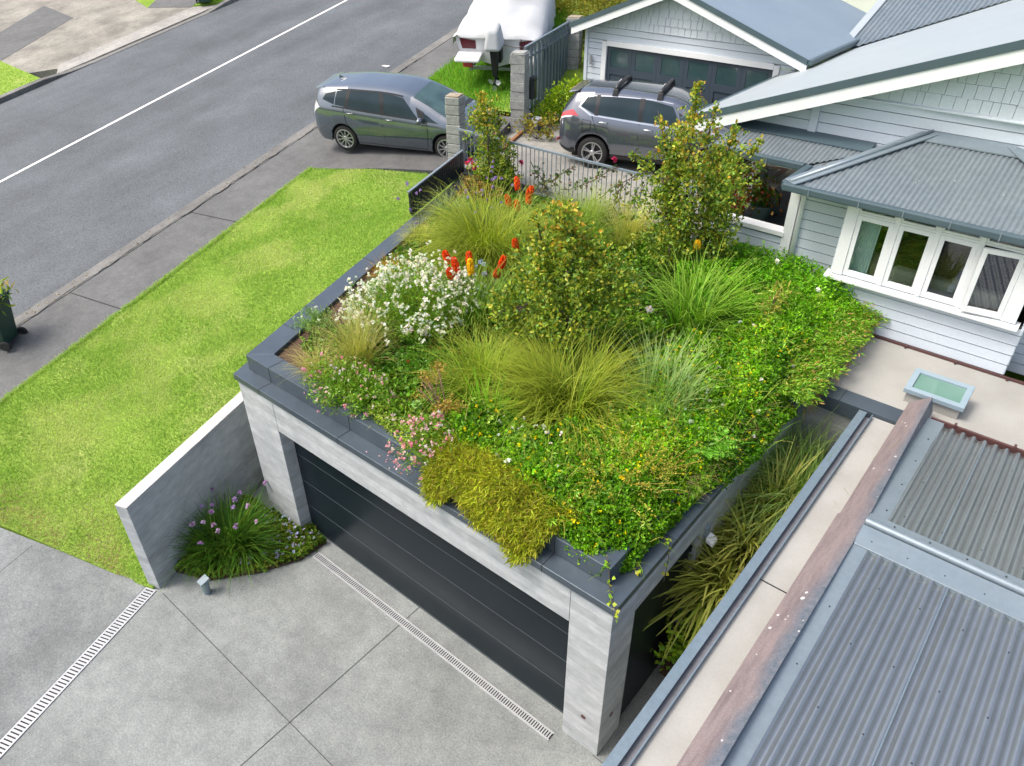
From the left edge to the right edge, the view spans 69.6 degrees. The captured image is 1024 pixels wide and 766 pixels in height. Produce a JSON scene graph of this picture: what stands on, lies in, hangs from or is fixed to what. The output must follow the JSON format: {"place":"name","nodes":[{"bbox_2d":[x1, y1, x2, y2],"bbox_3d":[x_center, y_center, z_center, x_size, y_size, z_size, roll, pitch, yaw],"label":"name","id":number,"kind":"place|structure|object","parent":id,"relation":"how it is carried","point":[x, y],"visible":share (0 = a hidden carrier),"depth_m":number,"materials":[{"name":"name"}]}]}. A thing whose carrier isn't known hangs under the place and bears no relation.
{"place":"outdoors","nodes":[
{"label":"outdoors","id":0,"kind":"place"},
{"bbox_2d":[0,61,38,94],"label":"verge","id":1,"kind":"structure","parent":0,"point":[14,79],"depth_m":25.96,"materials":[{"name":"green plant"}]},
{"bbox_2d":[0,528,144,738],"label":"driveway ramp","id":2,"kind":"structure","parent":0,"point":[60,611],"depth_m":10.73,"materials":[{"name":"concrete"}]},
{"bbox_2d":[0,0,214,77],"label":"driveway","id":3,"kind":"structure","parent":0,"point":[90,25],"depth_m":29.52,"materials":[{"name":"concrete"}]},
{"bbox_2d":[0,6,72,60],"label":"dark slab","id":4,"kind":"structure","parent":3,"relation":"on","point":[30,28],"depth_m":30.32,"materials":[{"name":"grey concrete"}]},
{"bbox_2d":[56,6,213,73],"bbox_3d":[-14.444,-13.136,28.186,0.985,1.617,7.020,22,41,28],"label":"crossing apron","id":5,"kind":"object","parent":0,"point":[127,39],"visible":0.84,"depth_m":28.02,"materials":[{"name":"concrete"}]},
{"bbox_2d":[148,0,198,7],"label":"path","id":6,"kind":"structure","parent":0,"point":[172,3],"depth_m":30.70,"materials":[{"name":"grey concrete"}]},
{"bbox_2d":[0,166,457,588],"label":"lawn","id":7,"kind":"structure","parent":0,"point":[115,439],"depth_m":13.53,"materials":[{"name":"green plant"}]},
{"bbox_2d":[0,37,459,401],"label":"footpath","id":8,"kind":"structure","parent":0,"point":[57,327],"depth_m":16.34,"materials":[{"name":"grey concrete"}]},
{"bbox_2d":[0,289,27,351],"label":"wheelie bin","id":9,"kind":"object","parent":8,"relation":"on","point":[10,332],"visible":0.93,"depth_m":14.35,"materials":[{"name":"green plastic"}]},
{"bbox_2d":[0,276,19,314],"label":"garden cuttings","id":10,"kind":"object","parent":9,"relation":"in","point":[7,288],"visible":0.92,"depth_m":14.19,"materials":[{"name":"green plant"}]},
{"bbox_2d":[0,0,472,317],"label":"road","id":11,"kind":"structure","parent":0,"point":[102,160],"depth_m":22.32,"materials":[{"name":"grey asphalt"}]},
{"bbox_2d":[0,0,237,103],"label":"kerb","id":12,"kind":"structure","parent":11,"relation":"on","point":[21,90],"depth_m":26.23,"materials":[{"name":"concrete"}]},
{"bbox_2d":[14,26,458,327],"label":"kerb","id":13,"kind":"structure","parent":11,"relation":"on","point":[104,264],"depth_m":17.62,"materials":[{"name":"concrete"}]},
{"bbox_2d":[0,485,668,765],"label":"driveway","id":14,"kind":"structure","parent":0,"point":[161,680],"depth_m":9.81,"materials":[{"name":"concrete"}]},
{"bbox_2d":[0,587,155,758],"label":"channel drain","id":15,"kind":"object","parent":14,"relation":"in","point":[29,718],"visible":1,"depth_m":10.05,"materials":[{"name":"metal"}]},
{"bbox_2d":[197,574,210,594],"bbox_3d":[-4.624,3.057,11.089,0.140,0.314,0.148,25,42,32],"label":"garden light","id":16,"kind":"object","parent":14,"relation":"on","point":[203,580],"visible":1,"depth_m":11.03,"materials":[{"name":"grey metal"}]},
{"bbox_2d":[174,494,326,580],"bbox_3d":[-4.136,2.667,11.819,1.925,0.332,1.776,15,38,21],"label":"groundcover bed","id":17,"kind":"object","parent":14,"relation":"on","point":[309,541],"visible":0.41,"depth_m":11.74,"materials":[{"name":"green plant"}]},
{"bbox_2d":[155,474,303,601],"bbox_3d":[-4.519,2.268,11.552,2.736,1.158,2.160,1,35,2],"label":"society garlic","id":18,"kind":"object","parent":17,"relation":"on","point":[239,545],"visible":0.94,"depth_m":11.58,"materials":[{"name":"green plant"}]},
{"bbox_2d":[189,480,267,555],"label":"garlic flowers","id":19,"kind":"object","parent":18,"relation":"on","point":[211,512],"visible":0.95,"depth_m":11.47,"materials":[{"name":"purple plant"}]},
{"bbox_2d":[240,507,319,563],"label":"lavender flowers","id":20,"kind":"object","parent":17,"relation":"on","point":[286,547],"visible":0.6,"depth_m":11.86,"materials":[{"name":"purple plant"}]},
{"bbox_2d":[0,546,602,765],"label":"control joints","id":21,"kind":"object","parent":14,"relation":"on","point":[260,692],"visible":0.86,"depth_m":9.93,"materials":[{"name":"grey concrete"}]},
{"bbox_2d":[313,552,553,740],"bbox_3d":[-1.322,3.630,10.554,4.731,0.066,0.133,25,42,32],"label":"channel drain","id":22,"kind":"object","parent":14,"relation":"in","point":[506,702],"visible":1,"depth_m":10.31,"materials":[{"name":"metal"}]},
{"bbox_2d":[233,175,868,755],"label":"garage","id":23,"kind":"structure","parent":14,"relation":"on","point":[547,627],"depth_m":9.56,"materials":[{"name":"concrete"}]},
{"bbox_2d":[294,441,568,712],"bbox_3d":[-1.271,2.465,10.270,5.280,2.200,0.060,25,42,32],"label":"garage door","id":24,"kind":"structure","parent":23,"relation":"in","point":[518,633],"depth_m":10.11,"materials":[{"name":"black metal"}]},
{"bbox_2d":[407,149,463,215],"bbox_3d":[-1.616,-4.415,16.090,0.052,0.530,2.862,11,37,16],"label":"slat fence","id":25,"kind":"object","parent":23,"relation":"on","point":[449,170],"visible":0.97,"depth_m":15.96,"materials":[{"name":"black metal"}]},
{"bbox_2d":[416,429,589,568],"bbox_3d":[-0.119,1.273,8.508,2.273,0.888,1.180,25,42,32],"label":"trailing cushion plant","id":26,"kind":"object","parent":23,"relation":"on","point":[484,494],"visible":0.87,"depth_m":8.19,"materials":[{"name":"yellow plant"}]},
{"bbox_2d":[457,128,734,239],"bbox_3d":[1.381,-4.156,15.270,6.800,1.015,0.045,25,42,32],"label":"railing","id":27,"kind":"object","parent":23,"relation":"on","point":[568,156],"visible":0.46,"depth_m":15.35,"materials":[{"name":"grey metal"}]},
{"bbox_2d":[620,544,691,714],"bbox_3d":[1.796,3.095,9.255,0.091,2.270,1.384,25,42,32],"label":"side door","id":28,"kind":"structure","parent":23,"relation":"in","point":[640,666],"depth_m":9.16,"materials":[{"name":"black metal"}]},
{"bbox_2d":[659,476,793,676],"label":"side bed soil","id":29,"kind":"structure","parent":14,"relation":"on","point":[664,672],"depth_m":9.99,"materials":[{"name":"brown soil"}]},
{"bbox_2d":[650,579,732,671],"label":"side shrub","id":30,"kind":"object","parent":29,"relation":"on","point":[677,649],"visible":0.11,"depth_m":9.27,"materials":[{"name":"green plant"}]},
{"bbox_2d":[643,488,792,660],"bbox_3d":[2.873,2.228,9.348,3.271,1.643,3.003,6,35,9],"label":"flax clump","id":31,"kind":"object","parent":29,"relation":"on","point":[706,586],"visible":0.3,"depth_m":9.10,"materials":[{"name":"green plant"}]},
{"bbox_2d":[687,434,823,591],"bbox_3d":[3.343,1.703,9.879,3.114,1.802,3.388,25,42,32],"label":"flax clump","id":32,"kind":"object","parent":29,"relation":"on","point":[738,562],"visible":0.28,"depth_m":9.62,"materials":[{"name":"green plant"}]},
{"bbox_2d":[738,457,789,527],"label":"side shrub","id":33,"kind":"object","parent":29,"relation":"on","point":[759,514],"visible":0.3,"depth_m":9.89,"materials":[{"name":"green plant"}]},
{"bbox_2d":[719,407,901,572],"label":"tussock grass","id":34,"kind":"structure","parent":29,"relation":"on","point":[812,467],"depth_m":10.23,"materials":[{"name":"green plant"}]},
{"bbox_2d":[790,383,947,468],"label":"end wall","id":35,"kind":"structure","parent":14,"relation":"on","point":[848,404],"depth_m":10.49,"materials":[{"name":"concrete"}]},
{"bbox_2d":[315,115,510,178],"bbox_3d":[-2.247,-6.064,19.213,4.119,1.265,4.194,17,39,23],"label":"vehicle crossing","id":36,"kind":"object","parent":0,"point":[363,156],"visible":0.21,"depth_m":18.46,"materials":[{"name":"grey concrete"}]},
{"bbox_2d":[314,71,498,156],"bbox_3d":[-2.648,-6.855,18.611,4.610,1.599,2.145,11,43,15],"label":"estate car","id":37,"kind":"object","parent":36,"relation":"on","point":[384,109],"visible":0.71,"depth_m":18.08,"materials":[{"name":"grey metal"}]},
{"bbox_2d":[445,92,466,160],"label":"stone pillar","id":38,"kind":"structure","parent":36,"relation":"on","point":[455,110],"depth_m":17.14,"materials":[{"name":"grey stone"}]},
{"bbox_2d":[277,186,710,529],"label":"planting bed soil","id":39,"kind":"structure","parent":0,"point":[286,351],"depth_m":11.44,"materials":[{"name":"brown soil"}]},
{"bbox_2d":[289,298,341,337],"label":"feathery plant","id":40,"kind":"object","parent":39,"relation":"on","point":[307,323],"visible":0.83,"depth_m":11.48,"materials":[{"name":"green plant"}]},
{"bbox_2d":[278,330,355,385],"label":"feather grass","id":41,"kind":"object","parent":39,"relation":"on","point":[312,360],"depth_m":10.52,"materials":[{"name":"plant"}]},
{"bbox_2d":[297,346,402,424],"bbox_3d":[-2.188,-0.007,9.919,2.047,0.736,1.097,25,42,32],"label":"gaura","id":42,"kind":"object","parent":39,"relation":"on","point":[341,388],"visible":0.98,"depth_m":9.82,"materials":[{"name":"green plant"}]},
{"bbox_2d":[297,290,417,381],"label":"feather grass","id":43,"kind":"object","parent":39,"relation":"on","point":[350,350],"depth_m":10.55,"materials":[{"name":"green plant"}]},
{"bbox_2d":[366,396,442,450],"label":"pale cushion plant","id":44,"kind":"object","parent":39,"relation":"on","point":[393,426],"visible":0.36,"depth_m":9.48,"materials":[{"name":"green plant"}]},
{"bbox_2d":[335,240,485,346],"bbox_3d":[-1.491,-1.399,11.342,2.108,1.327,2.409,25,42,32],"label":"gaura","id":45,"kind":"object","parent":39,"relation":"on","point":[420,282],"visible":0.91,"depth_m":11.08,"materials":[{"name":"white plant"}]},
{"bbox_2d":[388,215,440,247],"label":"feather grass","id":46,"kind":"object","parent":39,"relation":"on","point":[412,235],"depth_m":14.15,"materials":[{"name":"green plant"}]},
{"bbox_2d":[385,409,457,484],"bbox_3d":[-1.048,0.689,8.932,0.919,0.638,1.066,25,42,32],"label":"gaura","id":47,"kind":"object","parent":39,"relation":"on","point":[426,428],"visible":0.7,"depth_m":8.87,"materials":[{"name":"pink plant"}]},
{"bbox_2d":[387,338,468,390],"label":"leafy clump","id":48,"kind":"object","parent":39,"relation":"on","point":[422,359],"visible":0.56,"depth_m":10.37,"materials":[{"name":"green plant"}]},
{"bbox_2d":[406,359,467,416],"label":"dried flower stems","id":49,"kind":"object","parent":39,"relation":"on","point":[441,408],"visible":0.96,"depth_m":9.37,"materials":[{"name":"brown plant"}]},
{"bbox_2d":[418,182,483,224],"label":"blue grass","id":50,"kind":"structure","parent":39,"relation":"on","point":[442,208],"depth_m":14.89,"materials":[{"name":"plant"}]},
{"bbox_2d":[407,244,531,353],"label":"poker plant","id":51,"kind":"object","parent":39,"relation":"on","point":[455,265],"visible":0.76,"depth_m":11.34,"materials":[{"name":"green plant"}]},
{"bbox_2d":[386,157,559,295],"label":"tussock grass","id":52,"kind":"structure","parent":39,"relation":"on","point":[460,241],"depth_m":12.81,"materials":[{"name":"green plant"}]},
{"bbox_2d":[390,306,560,430],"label":"tussock grass","id":53,"kind":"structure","parent":39,"relation":"on","point":[474,358],"depth_m":10.06,"materials":[{"name":"green plant"}]},
{"bbox_2d":[454,173,503,202],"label":"bronze shrub","id":54,"kind":"object","parent":39,"relation":"on","point":[479,184],"visible":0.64,"depth_m":15.74,"materials":[{"name":"green plant"}]},
{"bbox_2d":[447,366,522,434],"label":"iris","id":55,"kind":"object","parent":39,"relation":"on","point":[487,399],"visible":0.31,"depth_m":9.46,"materials":[{"name":"green plant"}]},
{"bbox_2d":[462,90,524,197],"bbox_3d":[-0.387,-5.019,15.611,1.441,2.177,1.116,25,42,32],"label":"leafy tree","id":56,"kind":"object","parent":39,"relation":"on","point":[483,115],"visible":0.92,"depth_m":15.67,"materials":[{"name":"green plant"}]},
{"bbox_2d":[464,218,577,304],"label":"poker plant","id":57,"kind":"object","parent":39,"relation":"on","point":[513,243],"visible":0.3,"depth_m":12.34,"materials":[{"name":"green plant"}]},
{"bbox_2d":[482,176,571,241],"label":"poker plant","id":58,"kind":"object","parent":39,"relation":"on","point":[529,189],"visible":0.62,"depth_m":13.82,"materials":[{"name":"green plant"}]},
{"bbox_2d":[488,403,592,466],"bbox_3d":[0.175,0.713,8.778,2.103,0.684,1.011,25,42,32],"label":"gaura","id":59,"kind":"object","parent":39,"relation":"on","point":[518,428],"visible":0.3,"depth_m":8.70,"materials":[{"name":"white plant"}]},
{"bbox_2d":[300,187,819,515],"bbox_3d":[0.356,-1.384,12.196,8.581,0.442,7.479,25,42,32],"label":"understorey","id":60,"kind":"object","parent":39,"relation":"on","point":[649,323],"visible":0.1,"depth_m":11.19,"materials":[{"name":"green plant"}]},
{"bbox_2d":[756,280,801,317],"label":"dry tipped plant","id":61,"kind":"object","parent":60,"relation":"on","point":[779,298],"visible":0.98,"depth_m":10.92,"materials":[{"name":"green plant"}]},
{"bbox_2d":[478,198,647,359],"bbox_3d":[0.695,-1.372,10.145,2.054,2.465,2.121,25,42,32],"label":"round shrub","id":62,"kind":"object","parent":39,"relation":"on","point":[547,304],"visible":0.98,"depth_m":9.92,"materials":[{"name":"green plant"}]},
{"bbox_2d":[464,148,664,218],"bbox_3d":[0.936,-4.598,15.419,5.076,1.757,0.526,25,42,32],"label":"climbing rose","id":63,"kind":"object","parent":39,"relation":"on","point":[614,158],"visible":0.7,"depth_m":15.12,"materials":[{"name":"green plant"}]},
{"bbox_2d":[447,399,708,576],"bbox_3d":[0.668,0.898,8.877,2.992,0.870,2.228,25,42,32],"label":"front clover carpet","id":64,"kind":"object","parent":39,"relation":"on","point":[605,527],"visible":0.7,"depth_m":8.30,"materials":[{"name":"green plant"}]},
{"bbox_2d":[454,399,691,545],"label":"buttercup flowers","id":65,"kind":"object","parent":64,"relation":"on","point":[620,477],"visible":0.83,"depth_m":8.38,"materials":[{"name":"yellow plant"}]},
{"bbox_2d":[527,191,628,258],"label":"tussock grass","id":66,"kind":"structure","parent":39,"relation":"on","point":[594,220],"depth_m":13.66,"materials":[{"name":"green plant"}]},
{"bbox_2d":[529,172,630,229],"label":"feather grass","id":67,"kind":"object","parent":39,"relation":"on","point":[598,204],"depth_m":14.72,"materials":[{"name":"green plant"}]},
{"bbox_2d":[362,240,860,580],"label":"meadow grass","id":68,"kind":"structure","parent":39,"relation":"on","point":[658,412],"depth_m":9.07,"materials":[{"name":"green plant"}]},
{"bbox_2d":[585,184,660,251],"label":"feather grass","id":69,"kind":"object","parent":39,"relation":"on","point":[619,232],"depth_m":13.81,"materials":[{"name":"green plant"}]},
{"bbox_2d":[564,394,702,518],"bbox_3d":[1.305,0.917,8.107,1.824,0.803,1.770,-4,35,-6],"label":"dock plant","id":70,"kind":"object","parent":39,"relation":"on","point":[639,471],"visible":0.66,"depth_m":8.10,"materials":[{"name":"green plant"}]},
{"bbox_2d":[461,235,857,573],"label":"leafy weeds","id":71,"kind":"object","parent":39,"relation":"on","point":[648,441],"visible":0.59,"depth_m":9.02,"materials":[{"name":"green plant"}]},
{"bbox_2d":[598,325,746,424],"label":"blue grass","id":72,"kind":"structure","parent":39,"relation":"on","point":[674,379],"depth_m":9.46,"materials":[{"name":"plant"}]},
{"bbox_2d":[641,398,707,447],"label":"feathery plant","id":73,"kind":"object","parent":39,"relation":"on","point":[684,413],"visible":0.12,"depth_m":8.91,"materials":[{"name":"green plant"}]},
{"bbox_2d":[635,231,746,302],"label":"poker plant","id":74,"kind":"object","parent":39,"relation":"on","point":[698,242],"visible":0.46,"depth_m":12.09,"materials":[{"name":"green plant"}]},
{"bbox_2d":[619,78,766,272],"bbox_3d":[2.989,-3.224,12.037,2.119,3.329,1.838,25,42,32],"label":"leafy tree","id":75,"kind":"object","parent":39,"relation":"on","point":[716,198],"visible":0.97,"depth_m":11.82,"materials":[{"name":"green plant"}]},
{"bbox_2d":[610,313,811,493],"bbox_3d":[2.818,0.121,10.088,1.998,0.975,3.536,25,42,32],"label":"buttercup carpet","id":76,"kind":"object","parent":39,"relation":"on","point":[735,404],"visible":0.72,"depth_m":9.71,"materials":[{"name":"green plant"}]},
{"bbox_2d":[685,413,739,465],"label":"fern","id":77,"kind":"object","parent":76,"relation":"on","point":[713,450],"visible":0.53,"depth_m":8.71,"materials":[{"name":"green plant"}]},
{"bbox_2d":[623,311,809,480],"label":"buttercup flowers","id":78,"kind":"object","parent":76,"relation":"on","point":[724,393],"visible":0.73,"depth_m":9.71,"materials":[{"name":"yellow plant"}]},
{"bbox_2d":[634,236,792,355],"bbox_3d":[2.932,-1.481,11.239,2.874,1.354,2.646,25,42,32],"label":"strap lily","id":79,"kind":"object","parent":39,"relation":"on","point":[706,313],"visible":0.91,"depth_m":11.29,"materials":[{"name":"green plant"}]},
{"bbox_2d":[677,402,794,504],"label":"dry stems","id":80,"kind":"object","parent":39,"relation":"on","point":[710,476],"visible":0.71,"depth_m":8.64,"materials":[{"name":"brown plant"}]},
{"bbox_2d":[674,240,864,346],"bbox_3d":[3.942,-1.419,11.950,3.208,0.986,2.331,25,42,32],"label":"fine leaved mound","id":81,"kind":"object","parent":39,"relation":"on","point":[787,273],"visible":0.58,"depth_m":11.68,"materials":[{"name":"green plant"}]},
{"bbox_2d":[764,294,890,420],"bbox_3d":[4.629,-0.476,10.973,1.239,0.877,3.647,25,42,32],"label":"willowy ground cover","id":82,"kind":"object","parent":39,"relation":"on","point":[818,364],"visible":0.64,"depth_m":10.54,"materials":[{"name":"green plant"}]},
{"bbox_2d":[427,0,600,113],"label":"verge","id":83,"kind":"structure","parent":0,"point":[508,105],"depth_m":21.49,"materials":[{"name":"green plant"}]},
{"bbox_2d":[452,0,555,90],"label":"covered boat","id":84,"kind":"object","parent":83,"relation":"on","point":[494,33],"visible":0.94,"depth_m":20.46,"materials":[{"name":"fabric"}]},
{"bbox_2d":[463,47,547,70],"bbox_3d":[0.337,-11.269,23.509,2.280,0.620,7.202,7,45,10],"label":"trailer","id":85,"kind":"object","parent":83,"relation":"on","point":[471,66],"visible":0.06,"depth_m":21.07,"materials":[{"name":"metal"}]},
{"bbox_2d":[555,0,625,33],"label":"hedge bush","id":86,"kind":"object","parent":83,"relation":"on","point":[593,4],"visible":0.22,"depth_m":24.27,"materials":[{"name":"green plant"}]},
{"bbox_2d":[453,297,683,457],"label":"tussock grass","id":87,"kind":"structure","parent":0,"point":[547,393],"depth_m":9.48,"materials":[{"name":"green plant"}]},
{"bbox_2d":[136,0,1023,381],"bbox_3d":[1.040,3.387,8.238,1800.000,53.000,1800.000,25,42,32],"label":"terrain","id":88,"kind":"structure","parent":0,"point":[568,74],"depth_m":22.21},
{"bbox_2d":[115,391,263,589],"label":"garden wall","id":89,"kind":"structure","parent":88,"relation":"on","point":[151,506],"depth_m":11.42,"materials":[{"name":"concrete"}]},
{"bbox_2d":[565,15,582,69],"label":"stone pillar","id":90,"kind":"structure","parent":88,"relation":"on","point":[575,42],"depth_m":22.33,"materials":[{"name":"grey stone"}]},
{"bbox_2d":[601,397,1023,765],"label":"building","id":91,"kind":"structure","parent":88,"relation":"on","point":[874,616],"depth_m":7.05,"materials":[{"name":"metal"}]},
{"bbox_2d":[680,0,1023,374],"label":"house","id":92,"kind":"structure","parent":88,"relation":"on","point":[906,117],"depth_m":11.45,"materials":[{"name":"white wood"}]},
{"bbox_2d":[745,179,788,221],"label":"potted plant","id":93,"kind":"object","parent":92,"relation":"on","point":[765,206],"visible":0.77,"depth_m":14.19,"materials":[{"name":"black plant"}]},
{"bbox_2d":[849,210,885,273],"bbox_3d":[5.514,-2.161,11.488,0.320,1.100,0.043,25,42,32],"label":"curtain","id":94,"kind":"object","parent":92,"relation":"hanging from","point":[867,238],"visible":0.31,"depth_m":11.50,"materials":[{"name":"fabric"}]},
{"bbox_2d":[867,251,880,275],"bbox_3d":[5.786,-1.859,11.840,0.510,0.539,0.365,25,42,32],"label":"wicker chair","id":95,"kind":"object","parent":92,"relation":"in","point":[873,263],"visible":0.2,"depth_m":11.67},
{"bbox_2d":[823,206,1023,331],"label":"window","id":96,"kind":"structure","parent":92,"relation":"in","point":[1010,308],"depth_m":10.82,"materials":[{"name":"white wood"}]},
{"bbox_2d":[830,333,1023,457],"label":"link roof","id":97,"kind":"structure","parent":92,"relation":"attached to","point":[979,404],"depth_m":10.53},
{"bbox_2d":[842,0,877,12],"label":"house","id":98,"kind":"structure","parent":88,"relation":"on","point":[865,5],"depth_m":29.58,"materials":[{"name":"white paint"}]},
{"bbox_2d":[465,114,796,246],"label":"neighbour driveway","id":99,"kind":"structure","parent":0,"point":[553,144],"depth_m":16.98,"materials":[{"name":"grey concrete"}]},
{"bbox_2d":[510,50,528,132],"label":"stone pillar","id":100,"kind":"structure","parent":99,"relation":"on","point":[519,91],"depth_m":18.88,"materials":[{"name":"grey stone"}]},
{"bbox_2d":[524,21,569,119],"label":"sliding gate","id":101,"kind":"structure","parent":99,"relation":"on","point":[558,45],"depth_m":20.82,"materials":[{"name":"grey metal"}]},
{"bbox_2d":[529,75,537,99],"bbox_3d":[0.562,-7.859,19.572,0.161,0.550,0.340,11,37,16],"label":"letter box","id":102,"kind":"object","parent":101,"relation":"attached to","point":[533,87],"visible":0.84,"depth_m":19.48,"materials":[{"name":"black metal"}]},
{"bbox_2d":[531,74,583,124],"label":"lime shrub","id":103,"kind":"object","parent":99,"relation":"on","point":[546,108],"visible":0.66,"depth_m":19.96,"materials":[{"name":"green plant"}]},
{"bbox_2d":[556,78,747,180],"bbox_3d":[3.390,-5.914,16.983,4.790,1.710,2.170,13,37,18],"label":"crossover car","id":104,"kind":"object","parent":99,"relation":"on","point":[599,123],"visible":0.55,"depth_m":16.50,"materials":[{"name":"grey paint"}]},
{"bbox_2d":[569,0,865,103],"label":"gable garage","id":105,"kind":"structure","parent":0,"point":[724,48],"depth_m":17.74,"materials":[{"name":"grey"}]},
{"bbox_2d":[606,46,772,103],"bbox_3d":[4.258,-7.172,18.550,4.520,1.970,0.062,25,42,32],"label":"garage door","id":106,"kind":"structure","parent":105,"relation":"in","point":[723,80],"depth_m":18.15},
{"bbox_2d":[689,158,781,215],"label":"shrub","id":107,"kind":"object","parent":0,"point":[748,174],"visible":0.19,"depth_m":14.01,"materials":[{"name":"green plant"}]},
{"bbox_2d":[889,265,1011,316],"bbox_3d":[6.896,-1.343,11.550,1.780,0.800,0.870,25,42,32],"label":"sofa","id":108,"kind":"object","parent":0,"point":[984,298],"visible":0.21,"depth_m":11.13,"materials":[{"name":"beige fabric"}]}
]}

